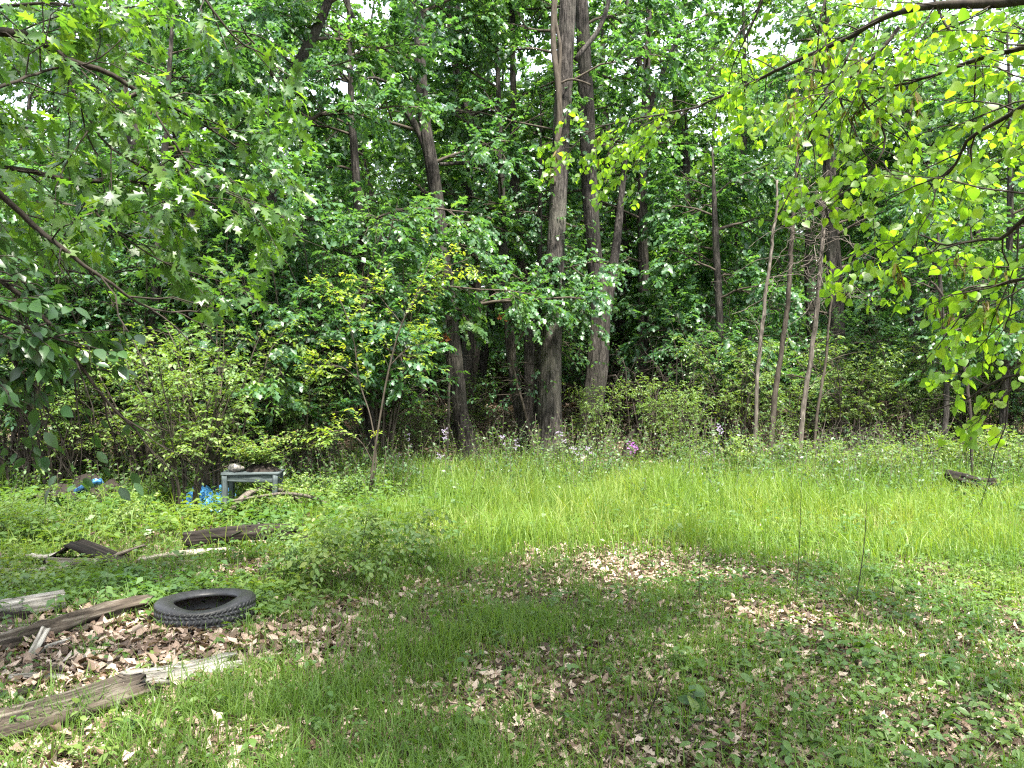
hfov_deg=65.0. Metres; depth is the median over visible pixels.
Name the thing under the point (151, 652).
seedling
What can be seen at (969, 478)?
dark log
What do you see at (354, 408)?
understory shrub
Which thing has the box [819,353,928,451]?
light green shrub
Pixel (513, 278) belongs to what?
forest tree
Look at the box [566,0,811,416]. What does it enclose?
forest tree
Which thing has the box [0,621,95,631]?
flat board
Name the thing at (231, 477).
old table
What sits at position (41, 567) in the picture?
long plank
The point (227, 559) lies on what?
broken plank
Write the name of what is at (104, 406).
understory shrub
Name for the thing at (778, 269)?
forest tree
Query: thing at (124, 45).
oak tree
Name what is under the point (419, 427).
twig thicket
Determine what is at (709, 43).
forest tree
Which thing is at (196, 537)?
dark beam
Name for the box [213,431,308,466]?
table fern
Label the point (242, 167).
oak tree
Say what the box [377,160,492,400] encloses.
forest tree
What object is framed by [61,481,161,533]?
bramble bush
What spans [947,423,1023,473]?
bramble bush
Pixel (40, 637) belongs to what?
wood splinter
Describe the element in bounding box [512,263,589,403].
understory shrub
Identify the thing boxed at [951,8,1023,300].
forest tree
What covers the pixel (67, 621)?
rotten log
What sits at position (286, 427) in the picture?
light green shrub
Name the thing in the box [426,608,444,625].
seedling
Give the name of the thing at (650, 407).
light green shrub
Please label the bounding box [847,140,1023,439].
oak tree
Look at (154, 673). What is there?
flat plank
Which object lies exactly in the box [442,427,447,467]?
rocket flower
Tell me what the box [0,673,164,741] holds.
log
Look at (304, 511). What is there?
bare stalk
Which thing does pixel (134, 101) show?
oak tree
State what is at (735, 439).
bramble bush
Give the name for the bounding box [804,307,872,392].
understory shrub
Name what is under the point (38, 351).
hornbeam tree
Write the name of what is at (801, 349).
understory shrub
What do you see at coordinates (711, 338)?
honeysuckle shrub
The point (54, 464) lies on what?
twig thicket
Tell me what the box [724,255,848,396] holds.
understory shrub
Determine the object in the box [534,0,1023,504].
redbud tree
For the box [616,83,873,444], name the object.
oak tree
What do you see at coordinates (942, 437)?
bramble bush
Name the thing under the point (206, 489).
blue tarpaulin
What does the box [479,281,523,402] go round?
understory shrub
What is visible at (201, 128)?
forest tree
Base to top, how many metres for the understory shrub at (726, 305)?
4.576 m
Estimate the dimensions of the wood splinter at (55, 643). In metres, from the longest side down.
0.281 x 0.039 x 0.030 m
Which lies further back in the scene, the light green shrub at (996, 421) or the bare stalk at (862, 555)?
the light green shrub at (996, 421)
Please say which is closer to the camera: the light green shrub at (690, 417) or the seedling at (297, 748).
the seedling at (297, 748)
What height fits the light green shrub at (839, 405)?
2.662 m
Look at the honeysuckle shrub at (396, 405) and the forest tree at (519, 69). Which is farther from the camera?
the forest tree at (519, 69)
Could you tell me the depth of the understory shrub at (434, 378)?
23.57 m
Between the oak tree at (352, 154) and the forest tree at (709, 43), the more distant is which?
the forest tree at (709, 43)
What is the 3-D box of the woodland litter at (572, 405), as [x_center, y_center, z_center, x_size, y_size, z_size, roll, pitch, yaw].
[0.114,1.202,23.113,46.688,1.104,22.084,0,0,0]
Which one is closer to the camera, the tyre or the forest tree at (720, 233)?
the tyre
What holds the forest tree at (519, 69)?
on the ground at (558, 658)
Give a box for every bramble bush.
[0,485,70,539]
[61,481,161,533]
[239,477,308,518]
[283,467,369,513]
[658,435,712,464]
[710,430,806,473]
[783,433,860,467]
[850,436,913,473]
[880,430,968,467]
[907,423,1009,463]
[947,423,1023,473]
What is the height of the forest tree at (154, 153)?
16.570 m
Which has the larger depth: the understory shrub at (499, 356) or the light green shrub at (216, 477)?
the understory shrub at (499, 356)
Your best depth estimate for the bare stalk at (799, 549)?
5.80 m
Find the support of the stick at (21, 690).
on the ground at (558, 658)
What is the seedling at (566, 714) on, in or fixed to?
on the ground at (558, 658)
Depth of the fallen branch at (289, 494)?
9.43 m
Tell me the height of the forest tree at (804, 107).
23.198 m
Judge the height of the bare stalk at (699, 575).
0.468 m
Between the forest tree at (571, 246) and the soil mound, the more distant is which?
the forest tree at (571, 246)
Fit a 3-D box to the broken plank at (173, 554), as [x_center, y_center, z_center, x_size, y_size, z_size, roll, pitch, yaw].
[-2.986,1.557,7.373,0.882,0.064,0.108,0,0,-40]
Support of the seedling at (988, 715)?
on the ground at (558, 658)
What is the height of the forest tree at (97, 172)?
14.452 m
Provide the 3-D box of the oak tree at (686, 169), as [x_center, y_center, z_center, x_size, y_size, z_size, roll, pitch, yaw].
[4.817,-3.113,23.361,4.805,8.834,4.954,0,0,-29]
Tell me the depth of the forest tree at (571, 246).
36.62 m
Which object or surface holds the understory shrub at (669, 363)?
on the ground at (558, 658)
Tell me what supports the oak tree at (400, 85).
on the ground at (558, 658)
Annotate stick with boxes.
[0,686,38,696]
[8,673,73,680]
[124,654,186,670]
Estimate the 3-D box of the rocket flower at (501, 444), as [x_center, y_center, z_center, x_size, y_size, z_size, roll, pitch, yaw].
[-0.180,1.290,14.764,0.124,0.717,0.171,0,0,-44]
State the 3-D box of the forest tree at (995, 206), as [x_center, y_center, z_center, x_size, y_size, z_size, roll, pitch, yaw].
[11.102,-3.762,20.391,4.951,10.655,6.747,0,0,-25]
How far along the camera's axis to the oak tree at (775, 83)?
19.85 m
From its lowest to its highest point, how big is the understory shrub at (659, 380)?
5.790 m
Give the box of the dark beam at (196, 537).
[181,523,297,547]
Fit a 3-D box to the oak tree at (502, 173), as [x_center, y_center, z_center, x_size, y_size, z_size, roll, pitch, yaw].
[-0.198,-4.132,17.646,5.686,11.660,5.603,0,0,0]
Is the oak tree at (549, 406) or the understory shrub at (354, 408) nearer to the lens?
the oak tree at (549, 406)
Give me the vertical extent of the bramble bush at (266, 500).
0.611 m
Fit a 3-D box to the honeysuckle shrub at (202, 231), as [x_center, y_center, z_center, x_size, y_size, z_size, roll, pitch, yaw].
[-5.778,-1.075,13.822,3.917,5.465,4.726,0,0,12]
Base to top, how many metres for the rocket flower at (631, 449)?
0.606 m
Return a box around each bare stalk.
[297,488,311,543]
[352,497,372,591]
[644,662,665,727]
[697,542,699,602]
[795,481,803,600]
[811,420,825,470]
[855,502,869,605]
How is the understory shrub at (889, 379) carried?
on the ground at (558, 658)
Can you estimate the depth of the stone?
9.46 m
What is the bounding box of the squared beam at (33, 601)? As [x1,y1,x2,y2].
[0,589,65,612]
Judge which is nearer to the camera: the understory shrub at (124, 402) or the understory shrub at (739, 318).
the understory shrub at (124, 402)
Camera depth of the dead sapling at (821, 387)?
14.94 m
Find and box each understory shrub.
[81,363,128,432]
[94,343,134,427]
[299,347,360,435]
[319,282,399,421]
[326,305,430,433]
[394,321,444,401]
[400,323,493,422]
[425,295,505,379]
[426,315,500,403]
[479,280,521,394]
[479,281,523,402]
[481,299,520,397]
[486,362,507,399]
[488,308,534,396]
[492,276,590,387]
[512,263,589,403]
[516,285,589,402]
[561,283,666,423]
[561,316,610,408]
[562,236,677,405]
[610,317,653,402]
[621,283,714,411]
[633,270,805,430]
[633,274,733,400]
[649,363,671,398]
[651,306,777,423]
[651,318,787,440]
[688,288,778,362]
[710,266,804,342]
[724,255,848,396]
[725,295,801,411]
[753,307,824,421]
[770,286,863,406]
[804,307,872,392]
[858,333,908,411]
[906,350,1017,438]
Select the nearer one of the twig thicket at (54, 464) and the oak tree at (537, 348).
the twig thicket at (54, 464)
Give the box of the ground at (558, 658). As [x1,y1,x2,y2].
[0,370,1023,767]
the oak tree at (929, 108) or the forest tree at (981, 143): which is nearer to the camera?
the oak tree at (929, 108)
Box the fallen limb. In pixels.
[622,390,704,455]
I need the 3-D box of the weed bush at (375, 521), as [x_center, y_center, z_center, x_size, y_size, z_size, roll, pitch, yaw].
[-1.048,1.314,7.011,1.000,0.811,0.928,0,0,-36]
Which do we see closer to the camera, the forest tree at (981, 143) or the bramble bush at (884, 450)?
the bramble bush at (884, 450)
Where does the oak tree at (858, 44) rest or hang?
on the ground at (558, 658)
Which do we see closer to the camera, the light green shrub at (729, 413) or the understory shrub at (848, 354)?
the light green shrub at (729, 413)
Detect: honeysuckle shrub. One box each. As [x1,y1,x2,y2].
[0,161,155,478]
[0,165,203,469]
[0,196,250,482]
[0,235,143,488]
[21,155,312,461]
[92,205,350,477]
[117,200,358,463]
[146,151,451,474]
[151,218,402,480]
[286,199,506,468]
[653,306,776,446]
[764,307,893,445]
[842,281,976,444]
[891,299,1023,435]
[936,282,1023,453]
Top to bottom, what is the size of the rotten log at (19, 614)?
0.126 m
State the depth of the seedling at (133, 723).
3.65 m
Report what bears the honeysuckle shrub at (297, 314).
on the ground at (558, 658)
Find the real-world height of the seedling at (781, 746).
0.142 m
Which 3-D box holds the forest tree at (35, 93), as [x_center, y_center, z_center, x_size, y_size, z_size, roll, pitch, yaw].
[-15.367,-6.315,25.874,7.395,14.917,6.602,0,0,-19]
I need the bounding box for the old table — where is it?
[221,469,284,520]
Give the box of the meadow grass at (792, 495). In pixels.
[0,439,1023,582]
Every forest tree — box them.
[0,0,116,286]
[0,0,142,317]
[0,0,172,298]
[34,0,269,310]
[43,107,159,400]
[93,2,265,322]
[113,33,303,424]
[184,17,370,287]
[258,0,497,408]
[297,20,443,340]
[305,138,394,318]
[326,0,545,400]
[364,0,609,414]
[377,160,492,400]
[396,173,438,399]
[412,138,523,353]
[453,126,547,399]
[477,0,636,405]
[481,137,566,377]
[486,0,717,423]
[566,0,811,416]
[567,120,650,342]
[569,131,680,399]
[603,29,775,377]
[629,57,781,325]
[632,0,843,409]
[650,156,730,381]
[660,214,749,348]
[693,0,906,411]
[696,140,851,402]
[710,38,867,284]
[723,46,816,290]
[723,142,786,266]
[763,156,871,396]
[767,0,973,407]
[793,191,908,397]
[798,121,944,425]
[801,61,949,345]
[808,12,1023,436]
[842,49,964,392]
[856,111,1013,303]
[879,44,1023,364]
[943,112,1023,397]
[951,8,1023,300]
[963,157,1023,396]
[973,108,1023,285]
[992,146,1023,286]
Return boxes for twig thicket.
[0,370,142,489]
[315,388,455,452]
[583,290,795,457]
[760,401,964,460]
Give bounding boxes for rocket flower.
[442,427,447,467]
[500,435,505,463]
[627,440,637,462]
[717,423,722,451]
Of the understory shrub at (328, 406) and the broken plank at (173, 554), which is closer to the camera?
the broken plank at (173, 554)
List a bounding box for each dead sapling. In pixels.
[494,273,538,454]
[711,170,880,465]
[730,175,795,464]
[768,73,809,459]
[797,264,864,459]
[917,275,998,472]
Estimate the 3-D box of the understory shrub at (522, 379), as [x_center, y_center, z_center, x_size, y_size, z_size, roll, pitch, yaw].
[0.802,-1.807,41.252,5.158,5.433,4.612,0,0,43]
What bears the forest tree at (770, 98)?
on the ground at (558, 658)
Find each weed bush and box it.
[250,511,346,579]
[282,489,431,596]
[338,481,458,575]
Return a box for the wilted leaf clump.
[437,328,452,342]
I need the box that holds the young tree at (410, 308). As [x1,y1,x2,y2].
[295,227,486,496]
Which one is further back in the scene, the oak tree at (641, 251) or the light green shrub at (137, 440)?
the oak tree at (641, 251)
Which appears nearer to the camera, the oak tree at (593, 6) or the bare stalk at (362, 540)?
the bare stalk at (362, 540)
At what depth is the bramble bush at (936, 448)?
13.81 m
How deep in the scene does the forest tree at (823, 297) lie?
33.73 m
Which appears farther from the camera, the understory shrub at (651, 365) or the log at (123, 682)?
the understory shrub at (651, 365)
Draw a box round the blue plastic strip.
[74,478,103,492]
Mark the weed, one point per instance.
(537, 460)
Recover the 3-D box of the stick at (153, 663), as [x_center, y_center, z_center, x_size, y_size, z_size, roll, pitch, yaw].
[-2.000,1.569,4.516,0.361,0.039,0.037,0,0,-39]
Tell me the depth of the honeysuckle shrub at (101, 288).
12.87 m
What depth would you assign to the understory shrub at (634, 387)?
34.42 m
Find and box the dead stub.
[423,339,465,463]
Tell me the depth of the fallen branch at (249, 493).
9.43 m
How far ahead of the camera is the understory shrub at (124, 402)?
21.90 m
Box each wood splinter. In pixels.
[22,626,50,662]
[35,636,71,653]
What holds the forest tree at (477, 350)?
on the ground at (558, 658)
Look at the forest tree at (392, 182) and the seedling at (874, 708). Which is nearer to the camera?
the seedling at (874, 708)
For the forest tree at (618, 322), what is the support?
on the ground at (558, 658)
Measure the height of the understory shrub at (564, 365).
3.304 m
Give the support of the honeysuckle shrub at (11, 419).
on the ground at (558, 658)
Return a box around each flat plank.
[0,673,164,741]
[119,652,247,685]
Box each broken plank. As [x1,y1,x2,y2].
[136,547,235,561]
[152,558,229,566]
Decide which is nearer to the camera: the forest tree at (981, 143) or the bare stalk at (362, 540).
the bare stalk at (362, 540)
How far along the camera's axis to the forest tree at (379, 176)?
37.44 m
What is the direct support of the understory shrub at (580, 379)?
on the ground at (558, 658)
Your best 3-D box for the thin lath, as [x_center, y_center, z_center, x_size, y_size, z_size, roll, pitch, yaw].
[-3.597,1.542,7.197,0.059,0.034,0.906,0,2,18]
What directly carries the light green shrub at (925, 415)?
on the ground at (558, 658)
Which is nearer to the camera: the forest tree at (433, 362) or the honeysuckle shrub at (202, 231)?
the honeysuckle shrub at (202, 231)
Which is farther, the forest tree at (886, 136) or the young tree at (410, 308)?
the forest tree at (886, 136)
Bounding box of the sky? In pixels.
[0,0,1023,286]
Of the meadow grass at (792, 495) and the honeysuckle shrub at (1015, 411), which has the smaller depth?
the meadow grass at (792, 495)
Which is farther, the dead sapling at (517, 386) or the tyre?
the dead sapling at (517, 386)
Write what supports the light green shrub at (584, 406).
on the ground at (558, 658)
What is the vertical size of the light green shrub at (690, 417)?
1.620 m
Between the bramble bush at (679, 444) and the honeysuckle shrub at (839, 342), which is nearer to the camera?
the bramble bush at (679, 444)
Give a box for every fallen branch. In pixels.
[230,484,301,511]
[231,492,335,509]
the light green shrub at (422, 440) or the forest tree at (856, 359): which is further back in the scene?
the forest tree at (856, 359)
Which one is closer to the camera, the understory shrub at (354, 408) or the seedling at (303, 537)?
the seedling at (303, 537)
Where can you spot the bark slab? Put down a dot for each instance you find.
(38, 555)
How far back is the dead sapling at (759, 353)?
14.11 m
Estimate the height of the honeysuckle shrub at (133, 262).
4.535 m
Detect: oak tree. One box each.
[0,0,351,382]
[0,0,360,486]
[1,0,277,450]
[48,0,453,456]
[54,0,317,417]
[74,4,262,311]
[221,0,571,462]
[283,0,622,464]
[351,0,569,430]
[371,0,690,460]
[380,0,638,453]
[385,0,648,442]
[398,4,583,421]
[402,0,703,452]
[467,95,608,442]
[530,0,743,435]
[576,129,768,419]
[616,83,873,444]
[733,0,970,439]
[809,0,1023,435]
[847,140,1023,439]
[879,5,1023,452]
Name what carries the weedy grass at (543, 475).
on the ground at (558, 658)
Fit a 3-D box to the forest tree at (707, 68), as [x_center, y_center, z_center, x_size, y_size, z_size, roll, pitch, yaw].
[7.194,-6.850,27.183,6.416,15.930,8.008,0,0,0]
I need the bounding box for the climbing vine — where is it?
[550,0,590,185]
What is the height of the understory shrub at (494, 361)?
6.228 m
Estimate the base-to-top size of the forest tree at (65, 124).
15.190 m
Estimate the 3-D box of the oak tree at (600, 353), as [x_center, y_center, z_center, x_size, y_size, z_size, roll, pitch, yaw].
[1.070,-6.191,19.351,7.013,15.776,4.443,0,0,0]
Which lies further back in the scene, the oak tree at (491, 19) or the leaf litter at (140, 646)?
the oak tree at (491, 19)
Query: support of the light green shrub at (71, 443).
on the ground at (558, 658)
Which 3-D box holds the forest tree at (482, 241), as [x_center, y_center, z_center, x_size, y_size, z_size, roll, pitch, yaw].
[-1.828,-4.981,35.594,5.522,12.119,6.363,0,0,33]
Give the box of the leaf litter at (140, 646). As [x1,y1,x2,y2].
[0,516,1023,767]
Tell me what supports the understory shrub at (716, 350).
on the ground at (558, 658)
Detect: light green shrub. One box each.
[0,340,148,485]
[59,325,240,493]
[77,329,274,511]
[108,315,314,492]
[233,358,372,485]
[389,397,452,462]
[429,372,508,431]
[561,378,632,456]
[614,372,695,459]
[651,384,726,455]
[672,330,802,455]
[743,373,839,456]
[778,331,906,452]
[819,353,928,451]
[875,370,967,451]
[890,330,1022,441]
[926,354,1023,443]
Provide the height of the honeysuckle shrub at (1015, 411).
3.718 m
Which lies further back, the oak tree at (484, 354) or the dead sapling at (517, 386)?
the oak tree at (484, 354)
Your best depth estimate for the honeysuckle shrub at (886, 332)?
18.14 m
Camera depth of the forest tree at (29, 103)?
24.25 m
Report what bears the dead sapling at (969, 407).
on the ground at (558, 658)
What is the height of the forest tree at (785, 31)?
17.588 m
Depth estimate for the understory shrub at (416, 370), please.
31.03 m
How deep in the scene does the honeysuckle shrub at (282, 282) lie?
12.22 m
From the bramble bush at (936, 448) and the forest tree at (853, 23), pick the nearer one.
the bramble bush at (936, 448)
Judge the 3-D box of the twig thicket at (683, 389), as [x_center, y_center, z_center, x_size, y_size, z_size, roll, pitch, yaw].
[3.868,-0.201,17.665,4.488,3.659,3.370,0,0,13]
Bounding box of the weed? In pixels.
[0,395,1023,503]
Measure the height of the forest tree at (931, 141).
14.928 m
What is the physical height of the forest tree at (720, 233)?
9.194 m
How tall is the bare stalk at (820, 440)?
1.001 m
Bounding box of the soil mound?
[244,462,281,471]
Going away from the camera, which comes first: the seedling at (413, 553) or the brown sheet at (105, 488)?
the seedling at (413, 553)
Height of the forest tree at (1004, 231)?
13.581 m
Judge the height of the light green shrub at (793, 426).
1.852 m
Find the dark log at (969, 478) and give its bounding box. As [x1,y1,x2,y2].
[944,469,997,488]
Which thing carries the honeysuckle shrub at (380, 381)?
on the ground at (558, 658)
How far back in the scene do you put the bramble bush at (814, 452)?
13.66 m
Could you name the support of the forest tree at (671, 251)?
on the ground at (558, 658)
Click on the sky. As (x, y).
(343, 86)
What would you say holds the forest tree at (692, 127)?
on the ground at (558, 658)
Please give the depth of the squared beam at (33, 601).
5.49 m
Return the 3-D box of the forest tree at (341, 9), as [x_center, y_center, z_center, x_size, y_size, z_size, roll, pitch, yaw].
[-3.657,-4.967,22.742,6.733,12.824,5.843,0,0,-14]
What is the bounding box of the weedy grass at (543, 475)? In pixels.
[0,413,1023,496]
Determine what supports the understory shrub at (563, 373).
on the ground at (558, 658)
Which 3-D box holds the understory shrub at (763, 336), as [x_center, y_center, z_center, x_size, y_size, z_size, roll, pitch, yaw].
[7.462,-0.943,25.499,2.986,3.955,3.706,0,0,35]
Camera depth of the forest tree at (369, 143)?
26.77 m
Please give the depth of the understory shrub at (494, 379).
44.48 m
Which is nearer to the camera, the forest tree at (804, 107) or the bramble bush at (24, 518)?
the bramble bush at (24, 518)
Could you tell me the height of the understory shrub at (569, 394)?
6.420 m
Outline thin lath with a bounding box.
[68,543,146,568]
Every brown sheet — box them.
[18,474,128,505]
[69,485,125,511]
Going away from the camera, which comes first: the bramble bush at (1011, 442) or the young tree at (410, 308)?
the young tree at (410, 308)
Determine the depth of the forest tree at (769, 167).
52.33 m
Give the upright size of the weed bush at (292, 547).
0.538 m
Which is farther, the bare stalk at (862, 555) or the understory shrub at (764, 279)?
the understory shrub at (764, 279)
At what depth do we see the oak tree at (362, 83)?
12.71 m
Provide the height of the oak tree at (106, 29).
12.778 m
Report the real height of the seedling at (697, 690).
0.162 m
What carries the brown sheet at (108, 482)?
on the ground at (558, 658)
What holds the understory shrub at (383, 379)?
on the ground at (558, 658)
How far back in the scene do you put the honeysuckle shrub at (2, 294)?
12.37 m
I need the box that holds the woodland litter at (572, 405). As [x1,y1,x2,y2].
[0,401,1023,478]
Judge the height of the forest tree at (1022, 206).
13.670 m
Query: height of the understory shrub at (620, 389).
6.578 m
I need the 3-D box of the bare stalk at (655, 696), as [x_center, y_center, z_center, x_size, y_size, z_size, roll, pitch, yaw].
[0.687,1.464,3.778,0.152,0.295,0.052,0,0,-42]
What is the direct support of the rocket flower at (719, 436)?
on the ground at (558, 658)
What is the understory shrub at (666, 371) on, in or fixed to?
on the ground at (558, 658)
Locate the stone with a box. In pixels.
[228,463,244,471]
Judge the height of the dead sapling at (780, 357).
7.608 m
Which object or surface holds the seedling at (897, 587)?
on the ground at (558, 658)
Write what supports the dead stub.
on the ground at (558, 658)
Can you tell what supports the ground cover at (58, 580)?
on the ground at (558, 658)
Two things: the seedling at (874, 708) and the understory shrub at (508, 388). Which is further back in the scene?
the understory shrub at (508, 388)
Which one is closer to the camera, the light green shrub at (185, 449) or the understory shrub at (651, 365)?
the light green shrub at (185, 449)
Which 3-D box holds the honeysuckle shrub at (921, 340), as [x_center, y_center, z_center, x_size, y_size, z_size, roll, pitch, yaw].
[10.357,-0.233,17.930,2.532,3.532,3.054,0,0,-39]
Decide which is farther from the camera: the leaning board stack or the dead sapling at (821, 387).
the dead sapling at (821, 387)
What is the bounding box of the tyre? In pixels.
[153,588,255,633]
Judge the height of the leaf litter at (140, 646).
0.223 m
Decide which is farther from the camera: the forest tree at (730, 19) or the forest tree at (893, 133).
the forest tree at (893, 133)
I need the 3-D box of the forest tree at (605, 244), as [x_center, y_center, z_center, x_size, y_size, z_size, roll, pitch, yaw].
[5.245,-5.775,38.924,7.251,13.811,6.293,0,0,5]
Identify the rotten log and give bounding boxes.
[0,594,153,652]
[0,611,31,621]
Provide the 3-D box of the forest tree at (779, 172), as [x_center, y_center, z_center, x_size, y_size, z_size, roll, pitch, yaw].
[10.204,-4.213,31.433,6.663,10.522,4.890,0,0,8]
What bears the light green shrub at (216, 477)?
on the ground at (558, 658)
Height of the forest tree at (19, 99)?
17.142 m
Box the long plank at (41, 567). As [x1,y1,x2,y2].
[0,564,69,573]
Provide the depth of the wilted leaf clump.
15.91 m
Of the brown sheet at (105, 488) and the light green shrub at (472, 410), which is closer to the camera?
the brown sheet at (105, 488)
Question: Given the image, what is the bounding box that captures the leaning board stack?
[35,538,131,568]
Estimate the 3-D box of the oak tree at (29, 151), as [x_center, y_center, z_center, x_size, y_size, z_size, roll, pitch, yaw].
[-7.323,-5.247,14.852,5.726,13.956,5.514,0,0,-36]
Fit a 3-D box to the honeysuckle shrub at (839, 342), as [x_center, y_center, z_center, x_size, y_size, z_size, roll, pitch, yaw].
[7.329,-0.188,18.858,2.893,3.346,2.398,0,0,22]
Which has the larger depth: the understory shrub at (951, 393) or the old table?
the understory shrub at (951, 393)
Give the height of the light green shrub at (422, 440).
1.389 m
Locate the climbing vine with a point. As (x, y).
(556, 62)
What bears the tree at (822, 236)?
on the ground at (558, 658)
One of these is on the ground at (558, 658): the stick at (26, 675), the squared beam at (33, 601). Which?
the stick at (26, 675)
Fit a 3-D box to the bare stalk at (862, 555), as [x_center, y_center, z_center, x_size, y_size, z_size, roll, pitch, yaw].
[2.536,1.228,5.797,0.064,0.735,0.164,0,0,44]
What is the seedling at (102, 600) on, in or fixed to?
on the ground at (558, 658)
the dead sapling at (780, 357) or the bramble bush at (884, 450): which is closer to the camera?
the bramble bush at (884, 450)
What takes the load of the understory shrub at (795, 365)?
on the ground at (558, 658)
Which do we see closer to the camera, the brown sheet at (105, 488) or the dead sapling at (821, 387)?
the brown sheet at (105, 488)
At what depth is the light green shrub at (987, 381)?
16.82 m
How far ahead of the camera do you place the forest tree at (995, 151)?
23.26 m
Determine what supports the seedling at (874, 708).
on the ground at (558, 658)
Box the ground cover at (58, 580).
[0,460,1023,767]
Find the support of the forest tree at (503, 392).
on the ground at (558, 658)
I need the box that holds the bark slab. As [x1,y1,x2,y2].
[24,552,65,558]
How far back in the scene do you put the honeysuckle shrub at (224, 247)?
14.27 m
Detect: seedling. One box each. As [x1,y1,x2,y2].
[96,586,112,603]
[123,716,141,733]
[145,647,161,661]
[288,747,315,765]
[295,532,312,546]
[405,528,418,554]
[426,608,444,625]
[557,702,571,738]
[677,684,711,712]
[770,730,799,759]
[862,688,890,727]
[883,579,902,595]
[973,711,1000,734]
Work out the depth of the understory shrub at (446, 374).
34.34 m
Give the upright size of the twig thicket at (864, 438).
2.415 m
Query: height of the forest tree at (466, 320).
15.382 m
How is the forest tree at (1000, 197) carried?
on the ground at (558, 658)
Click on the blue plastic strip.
(97, 481)
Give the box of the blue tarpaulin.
[182,485,235,511]
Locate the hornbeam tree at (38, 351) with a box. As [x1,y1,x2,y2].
[0,233,221,528]
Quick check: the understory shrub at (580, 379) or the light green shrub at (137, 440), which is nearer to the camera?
the light green shrub at (137, 440)

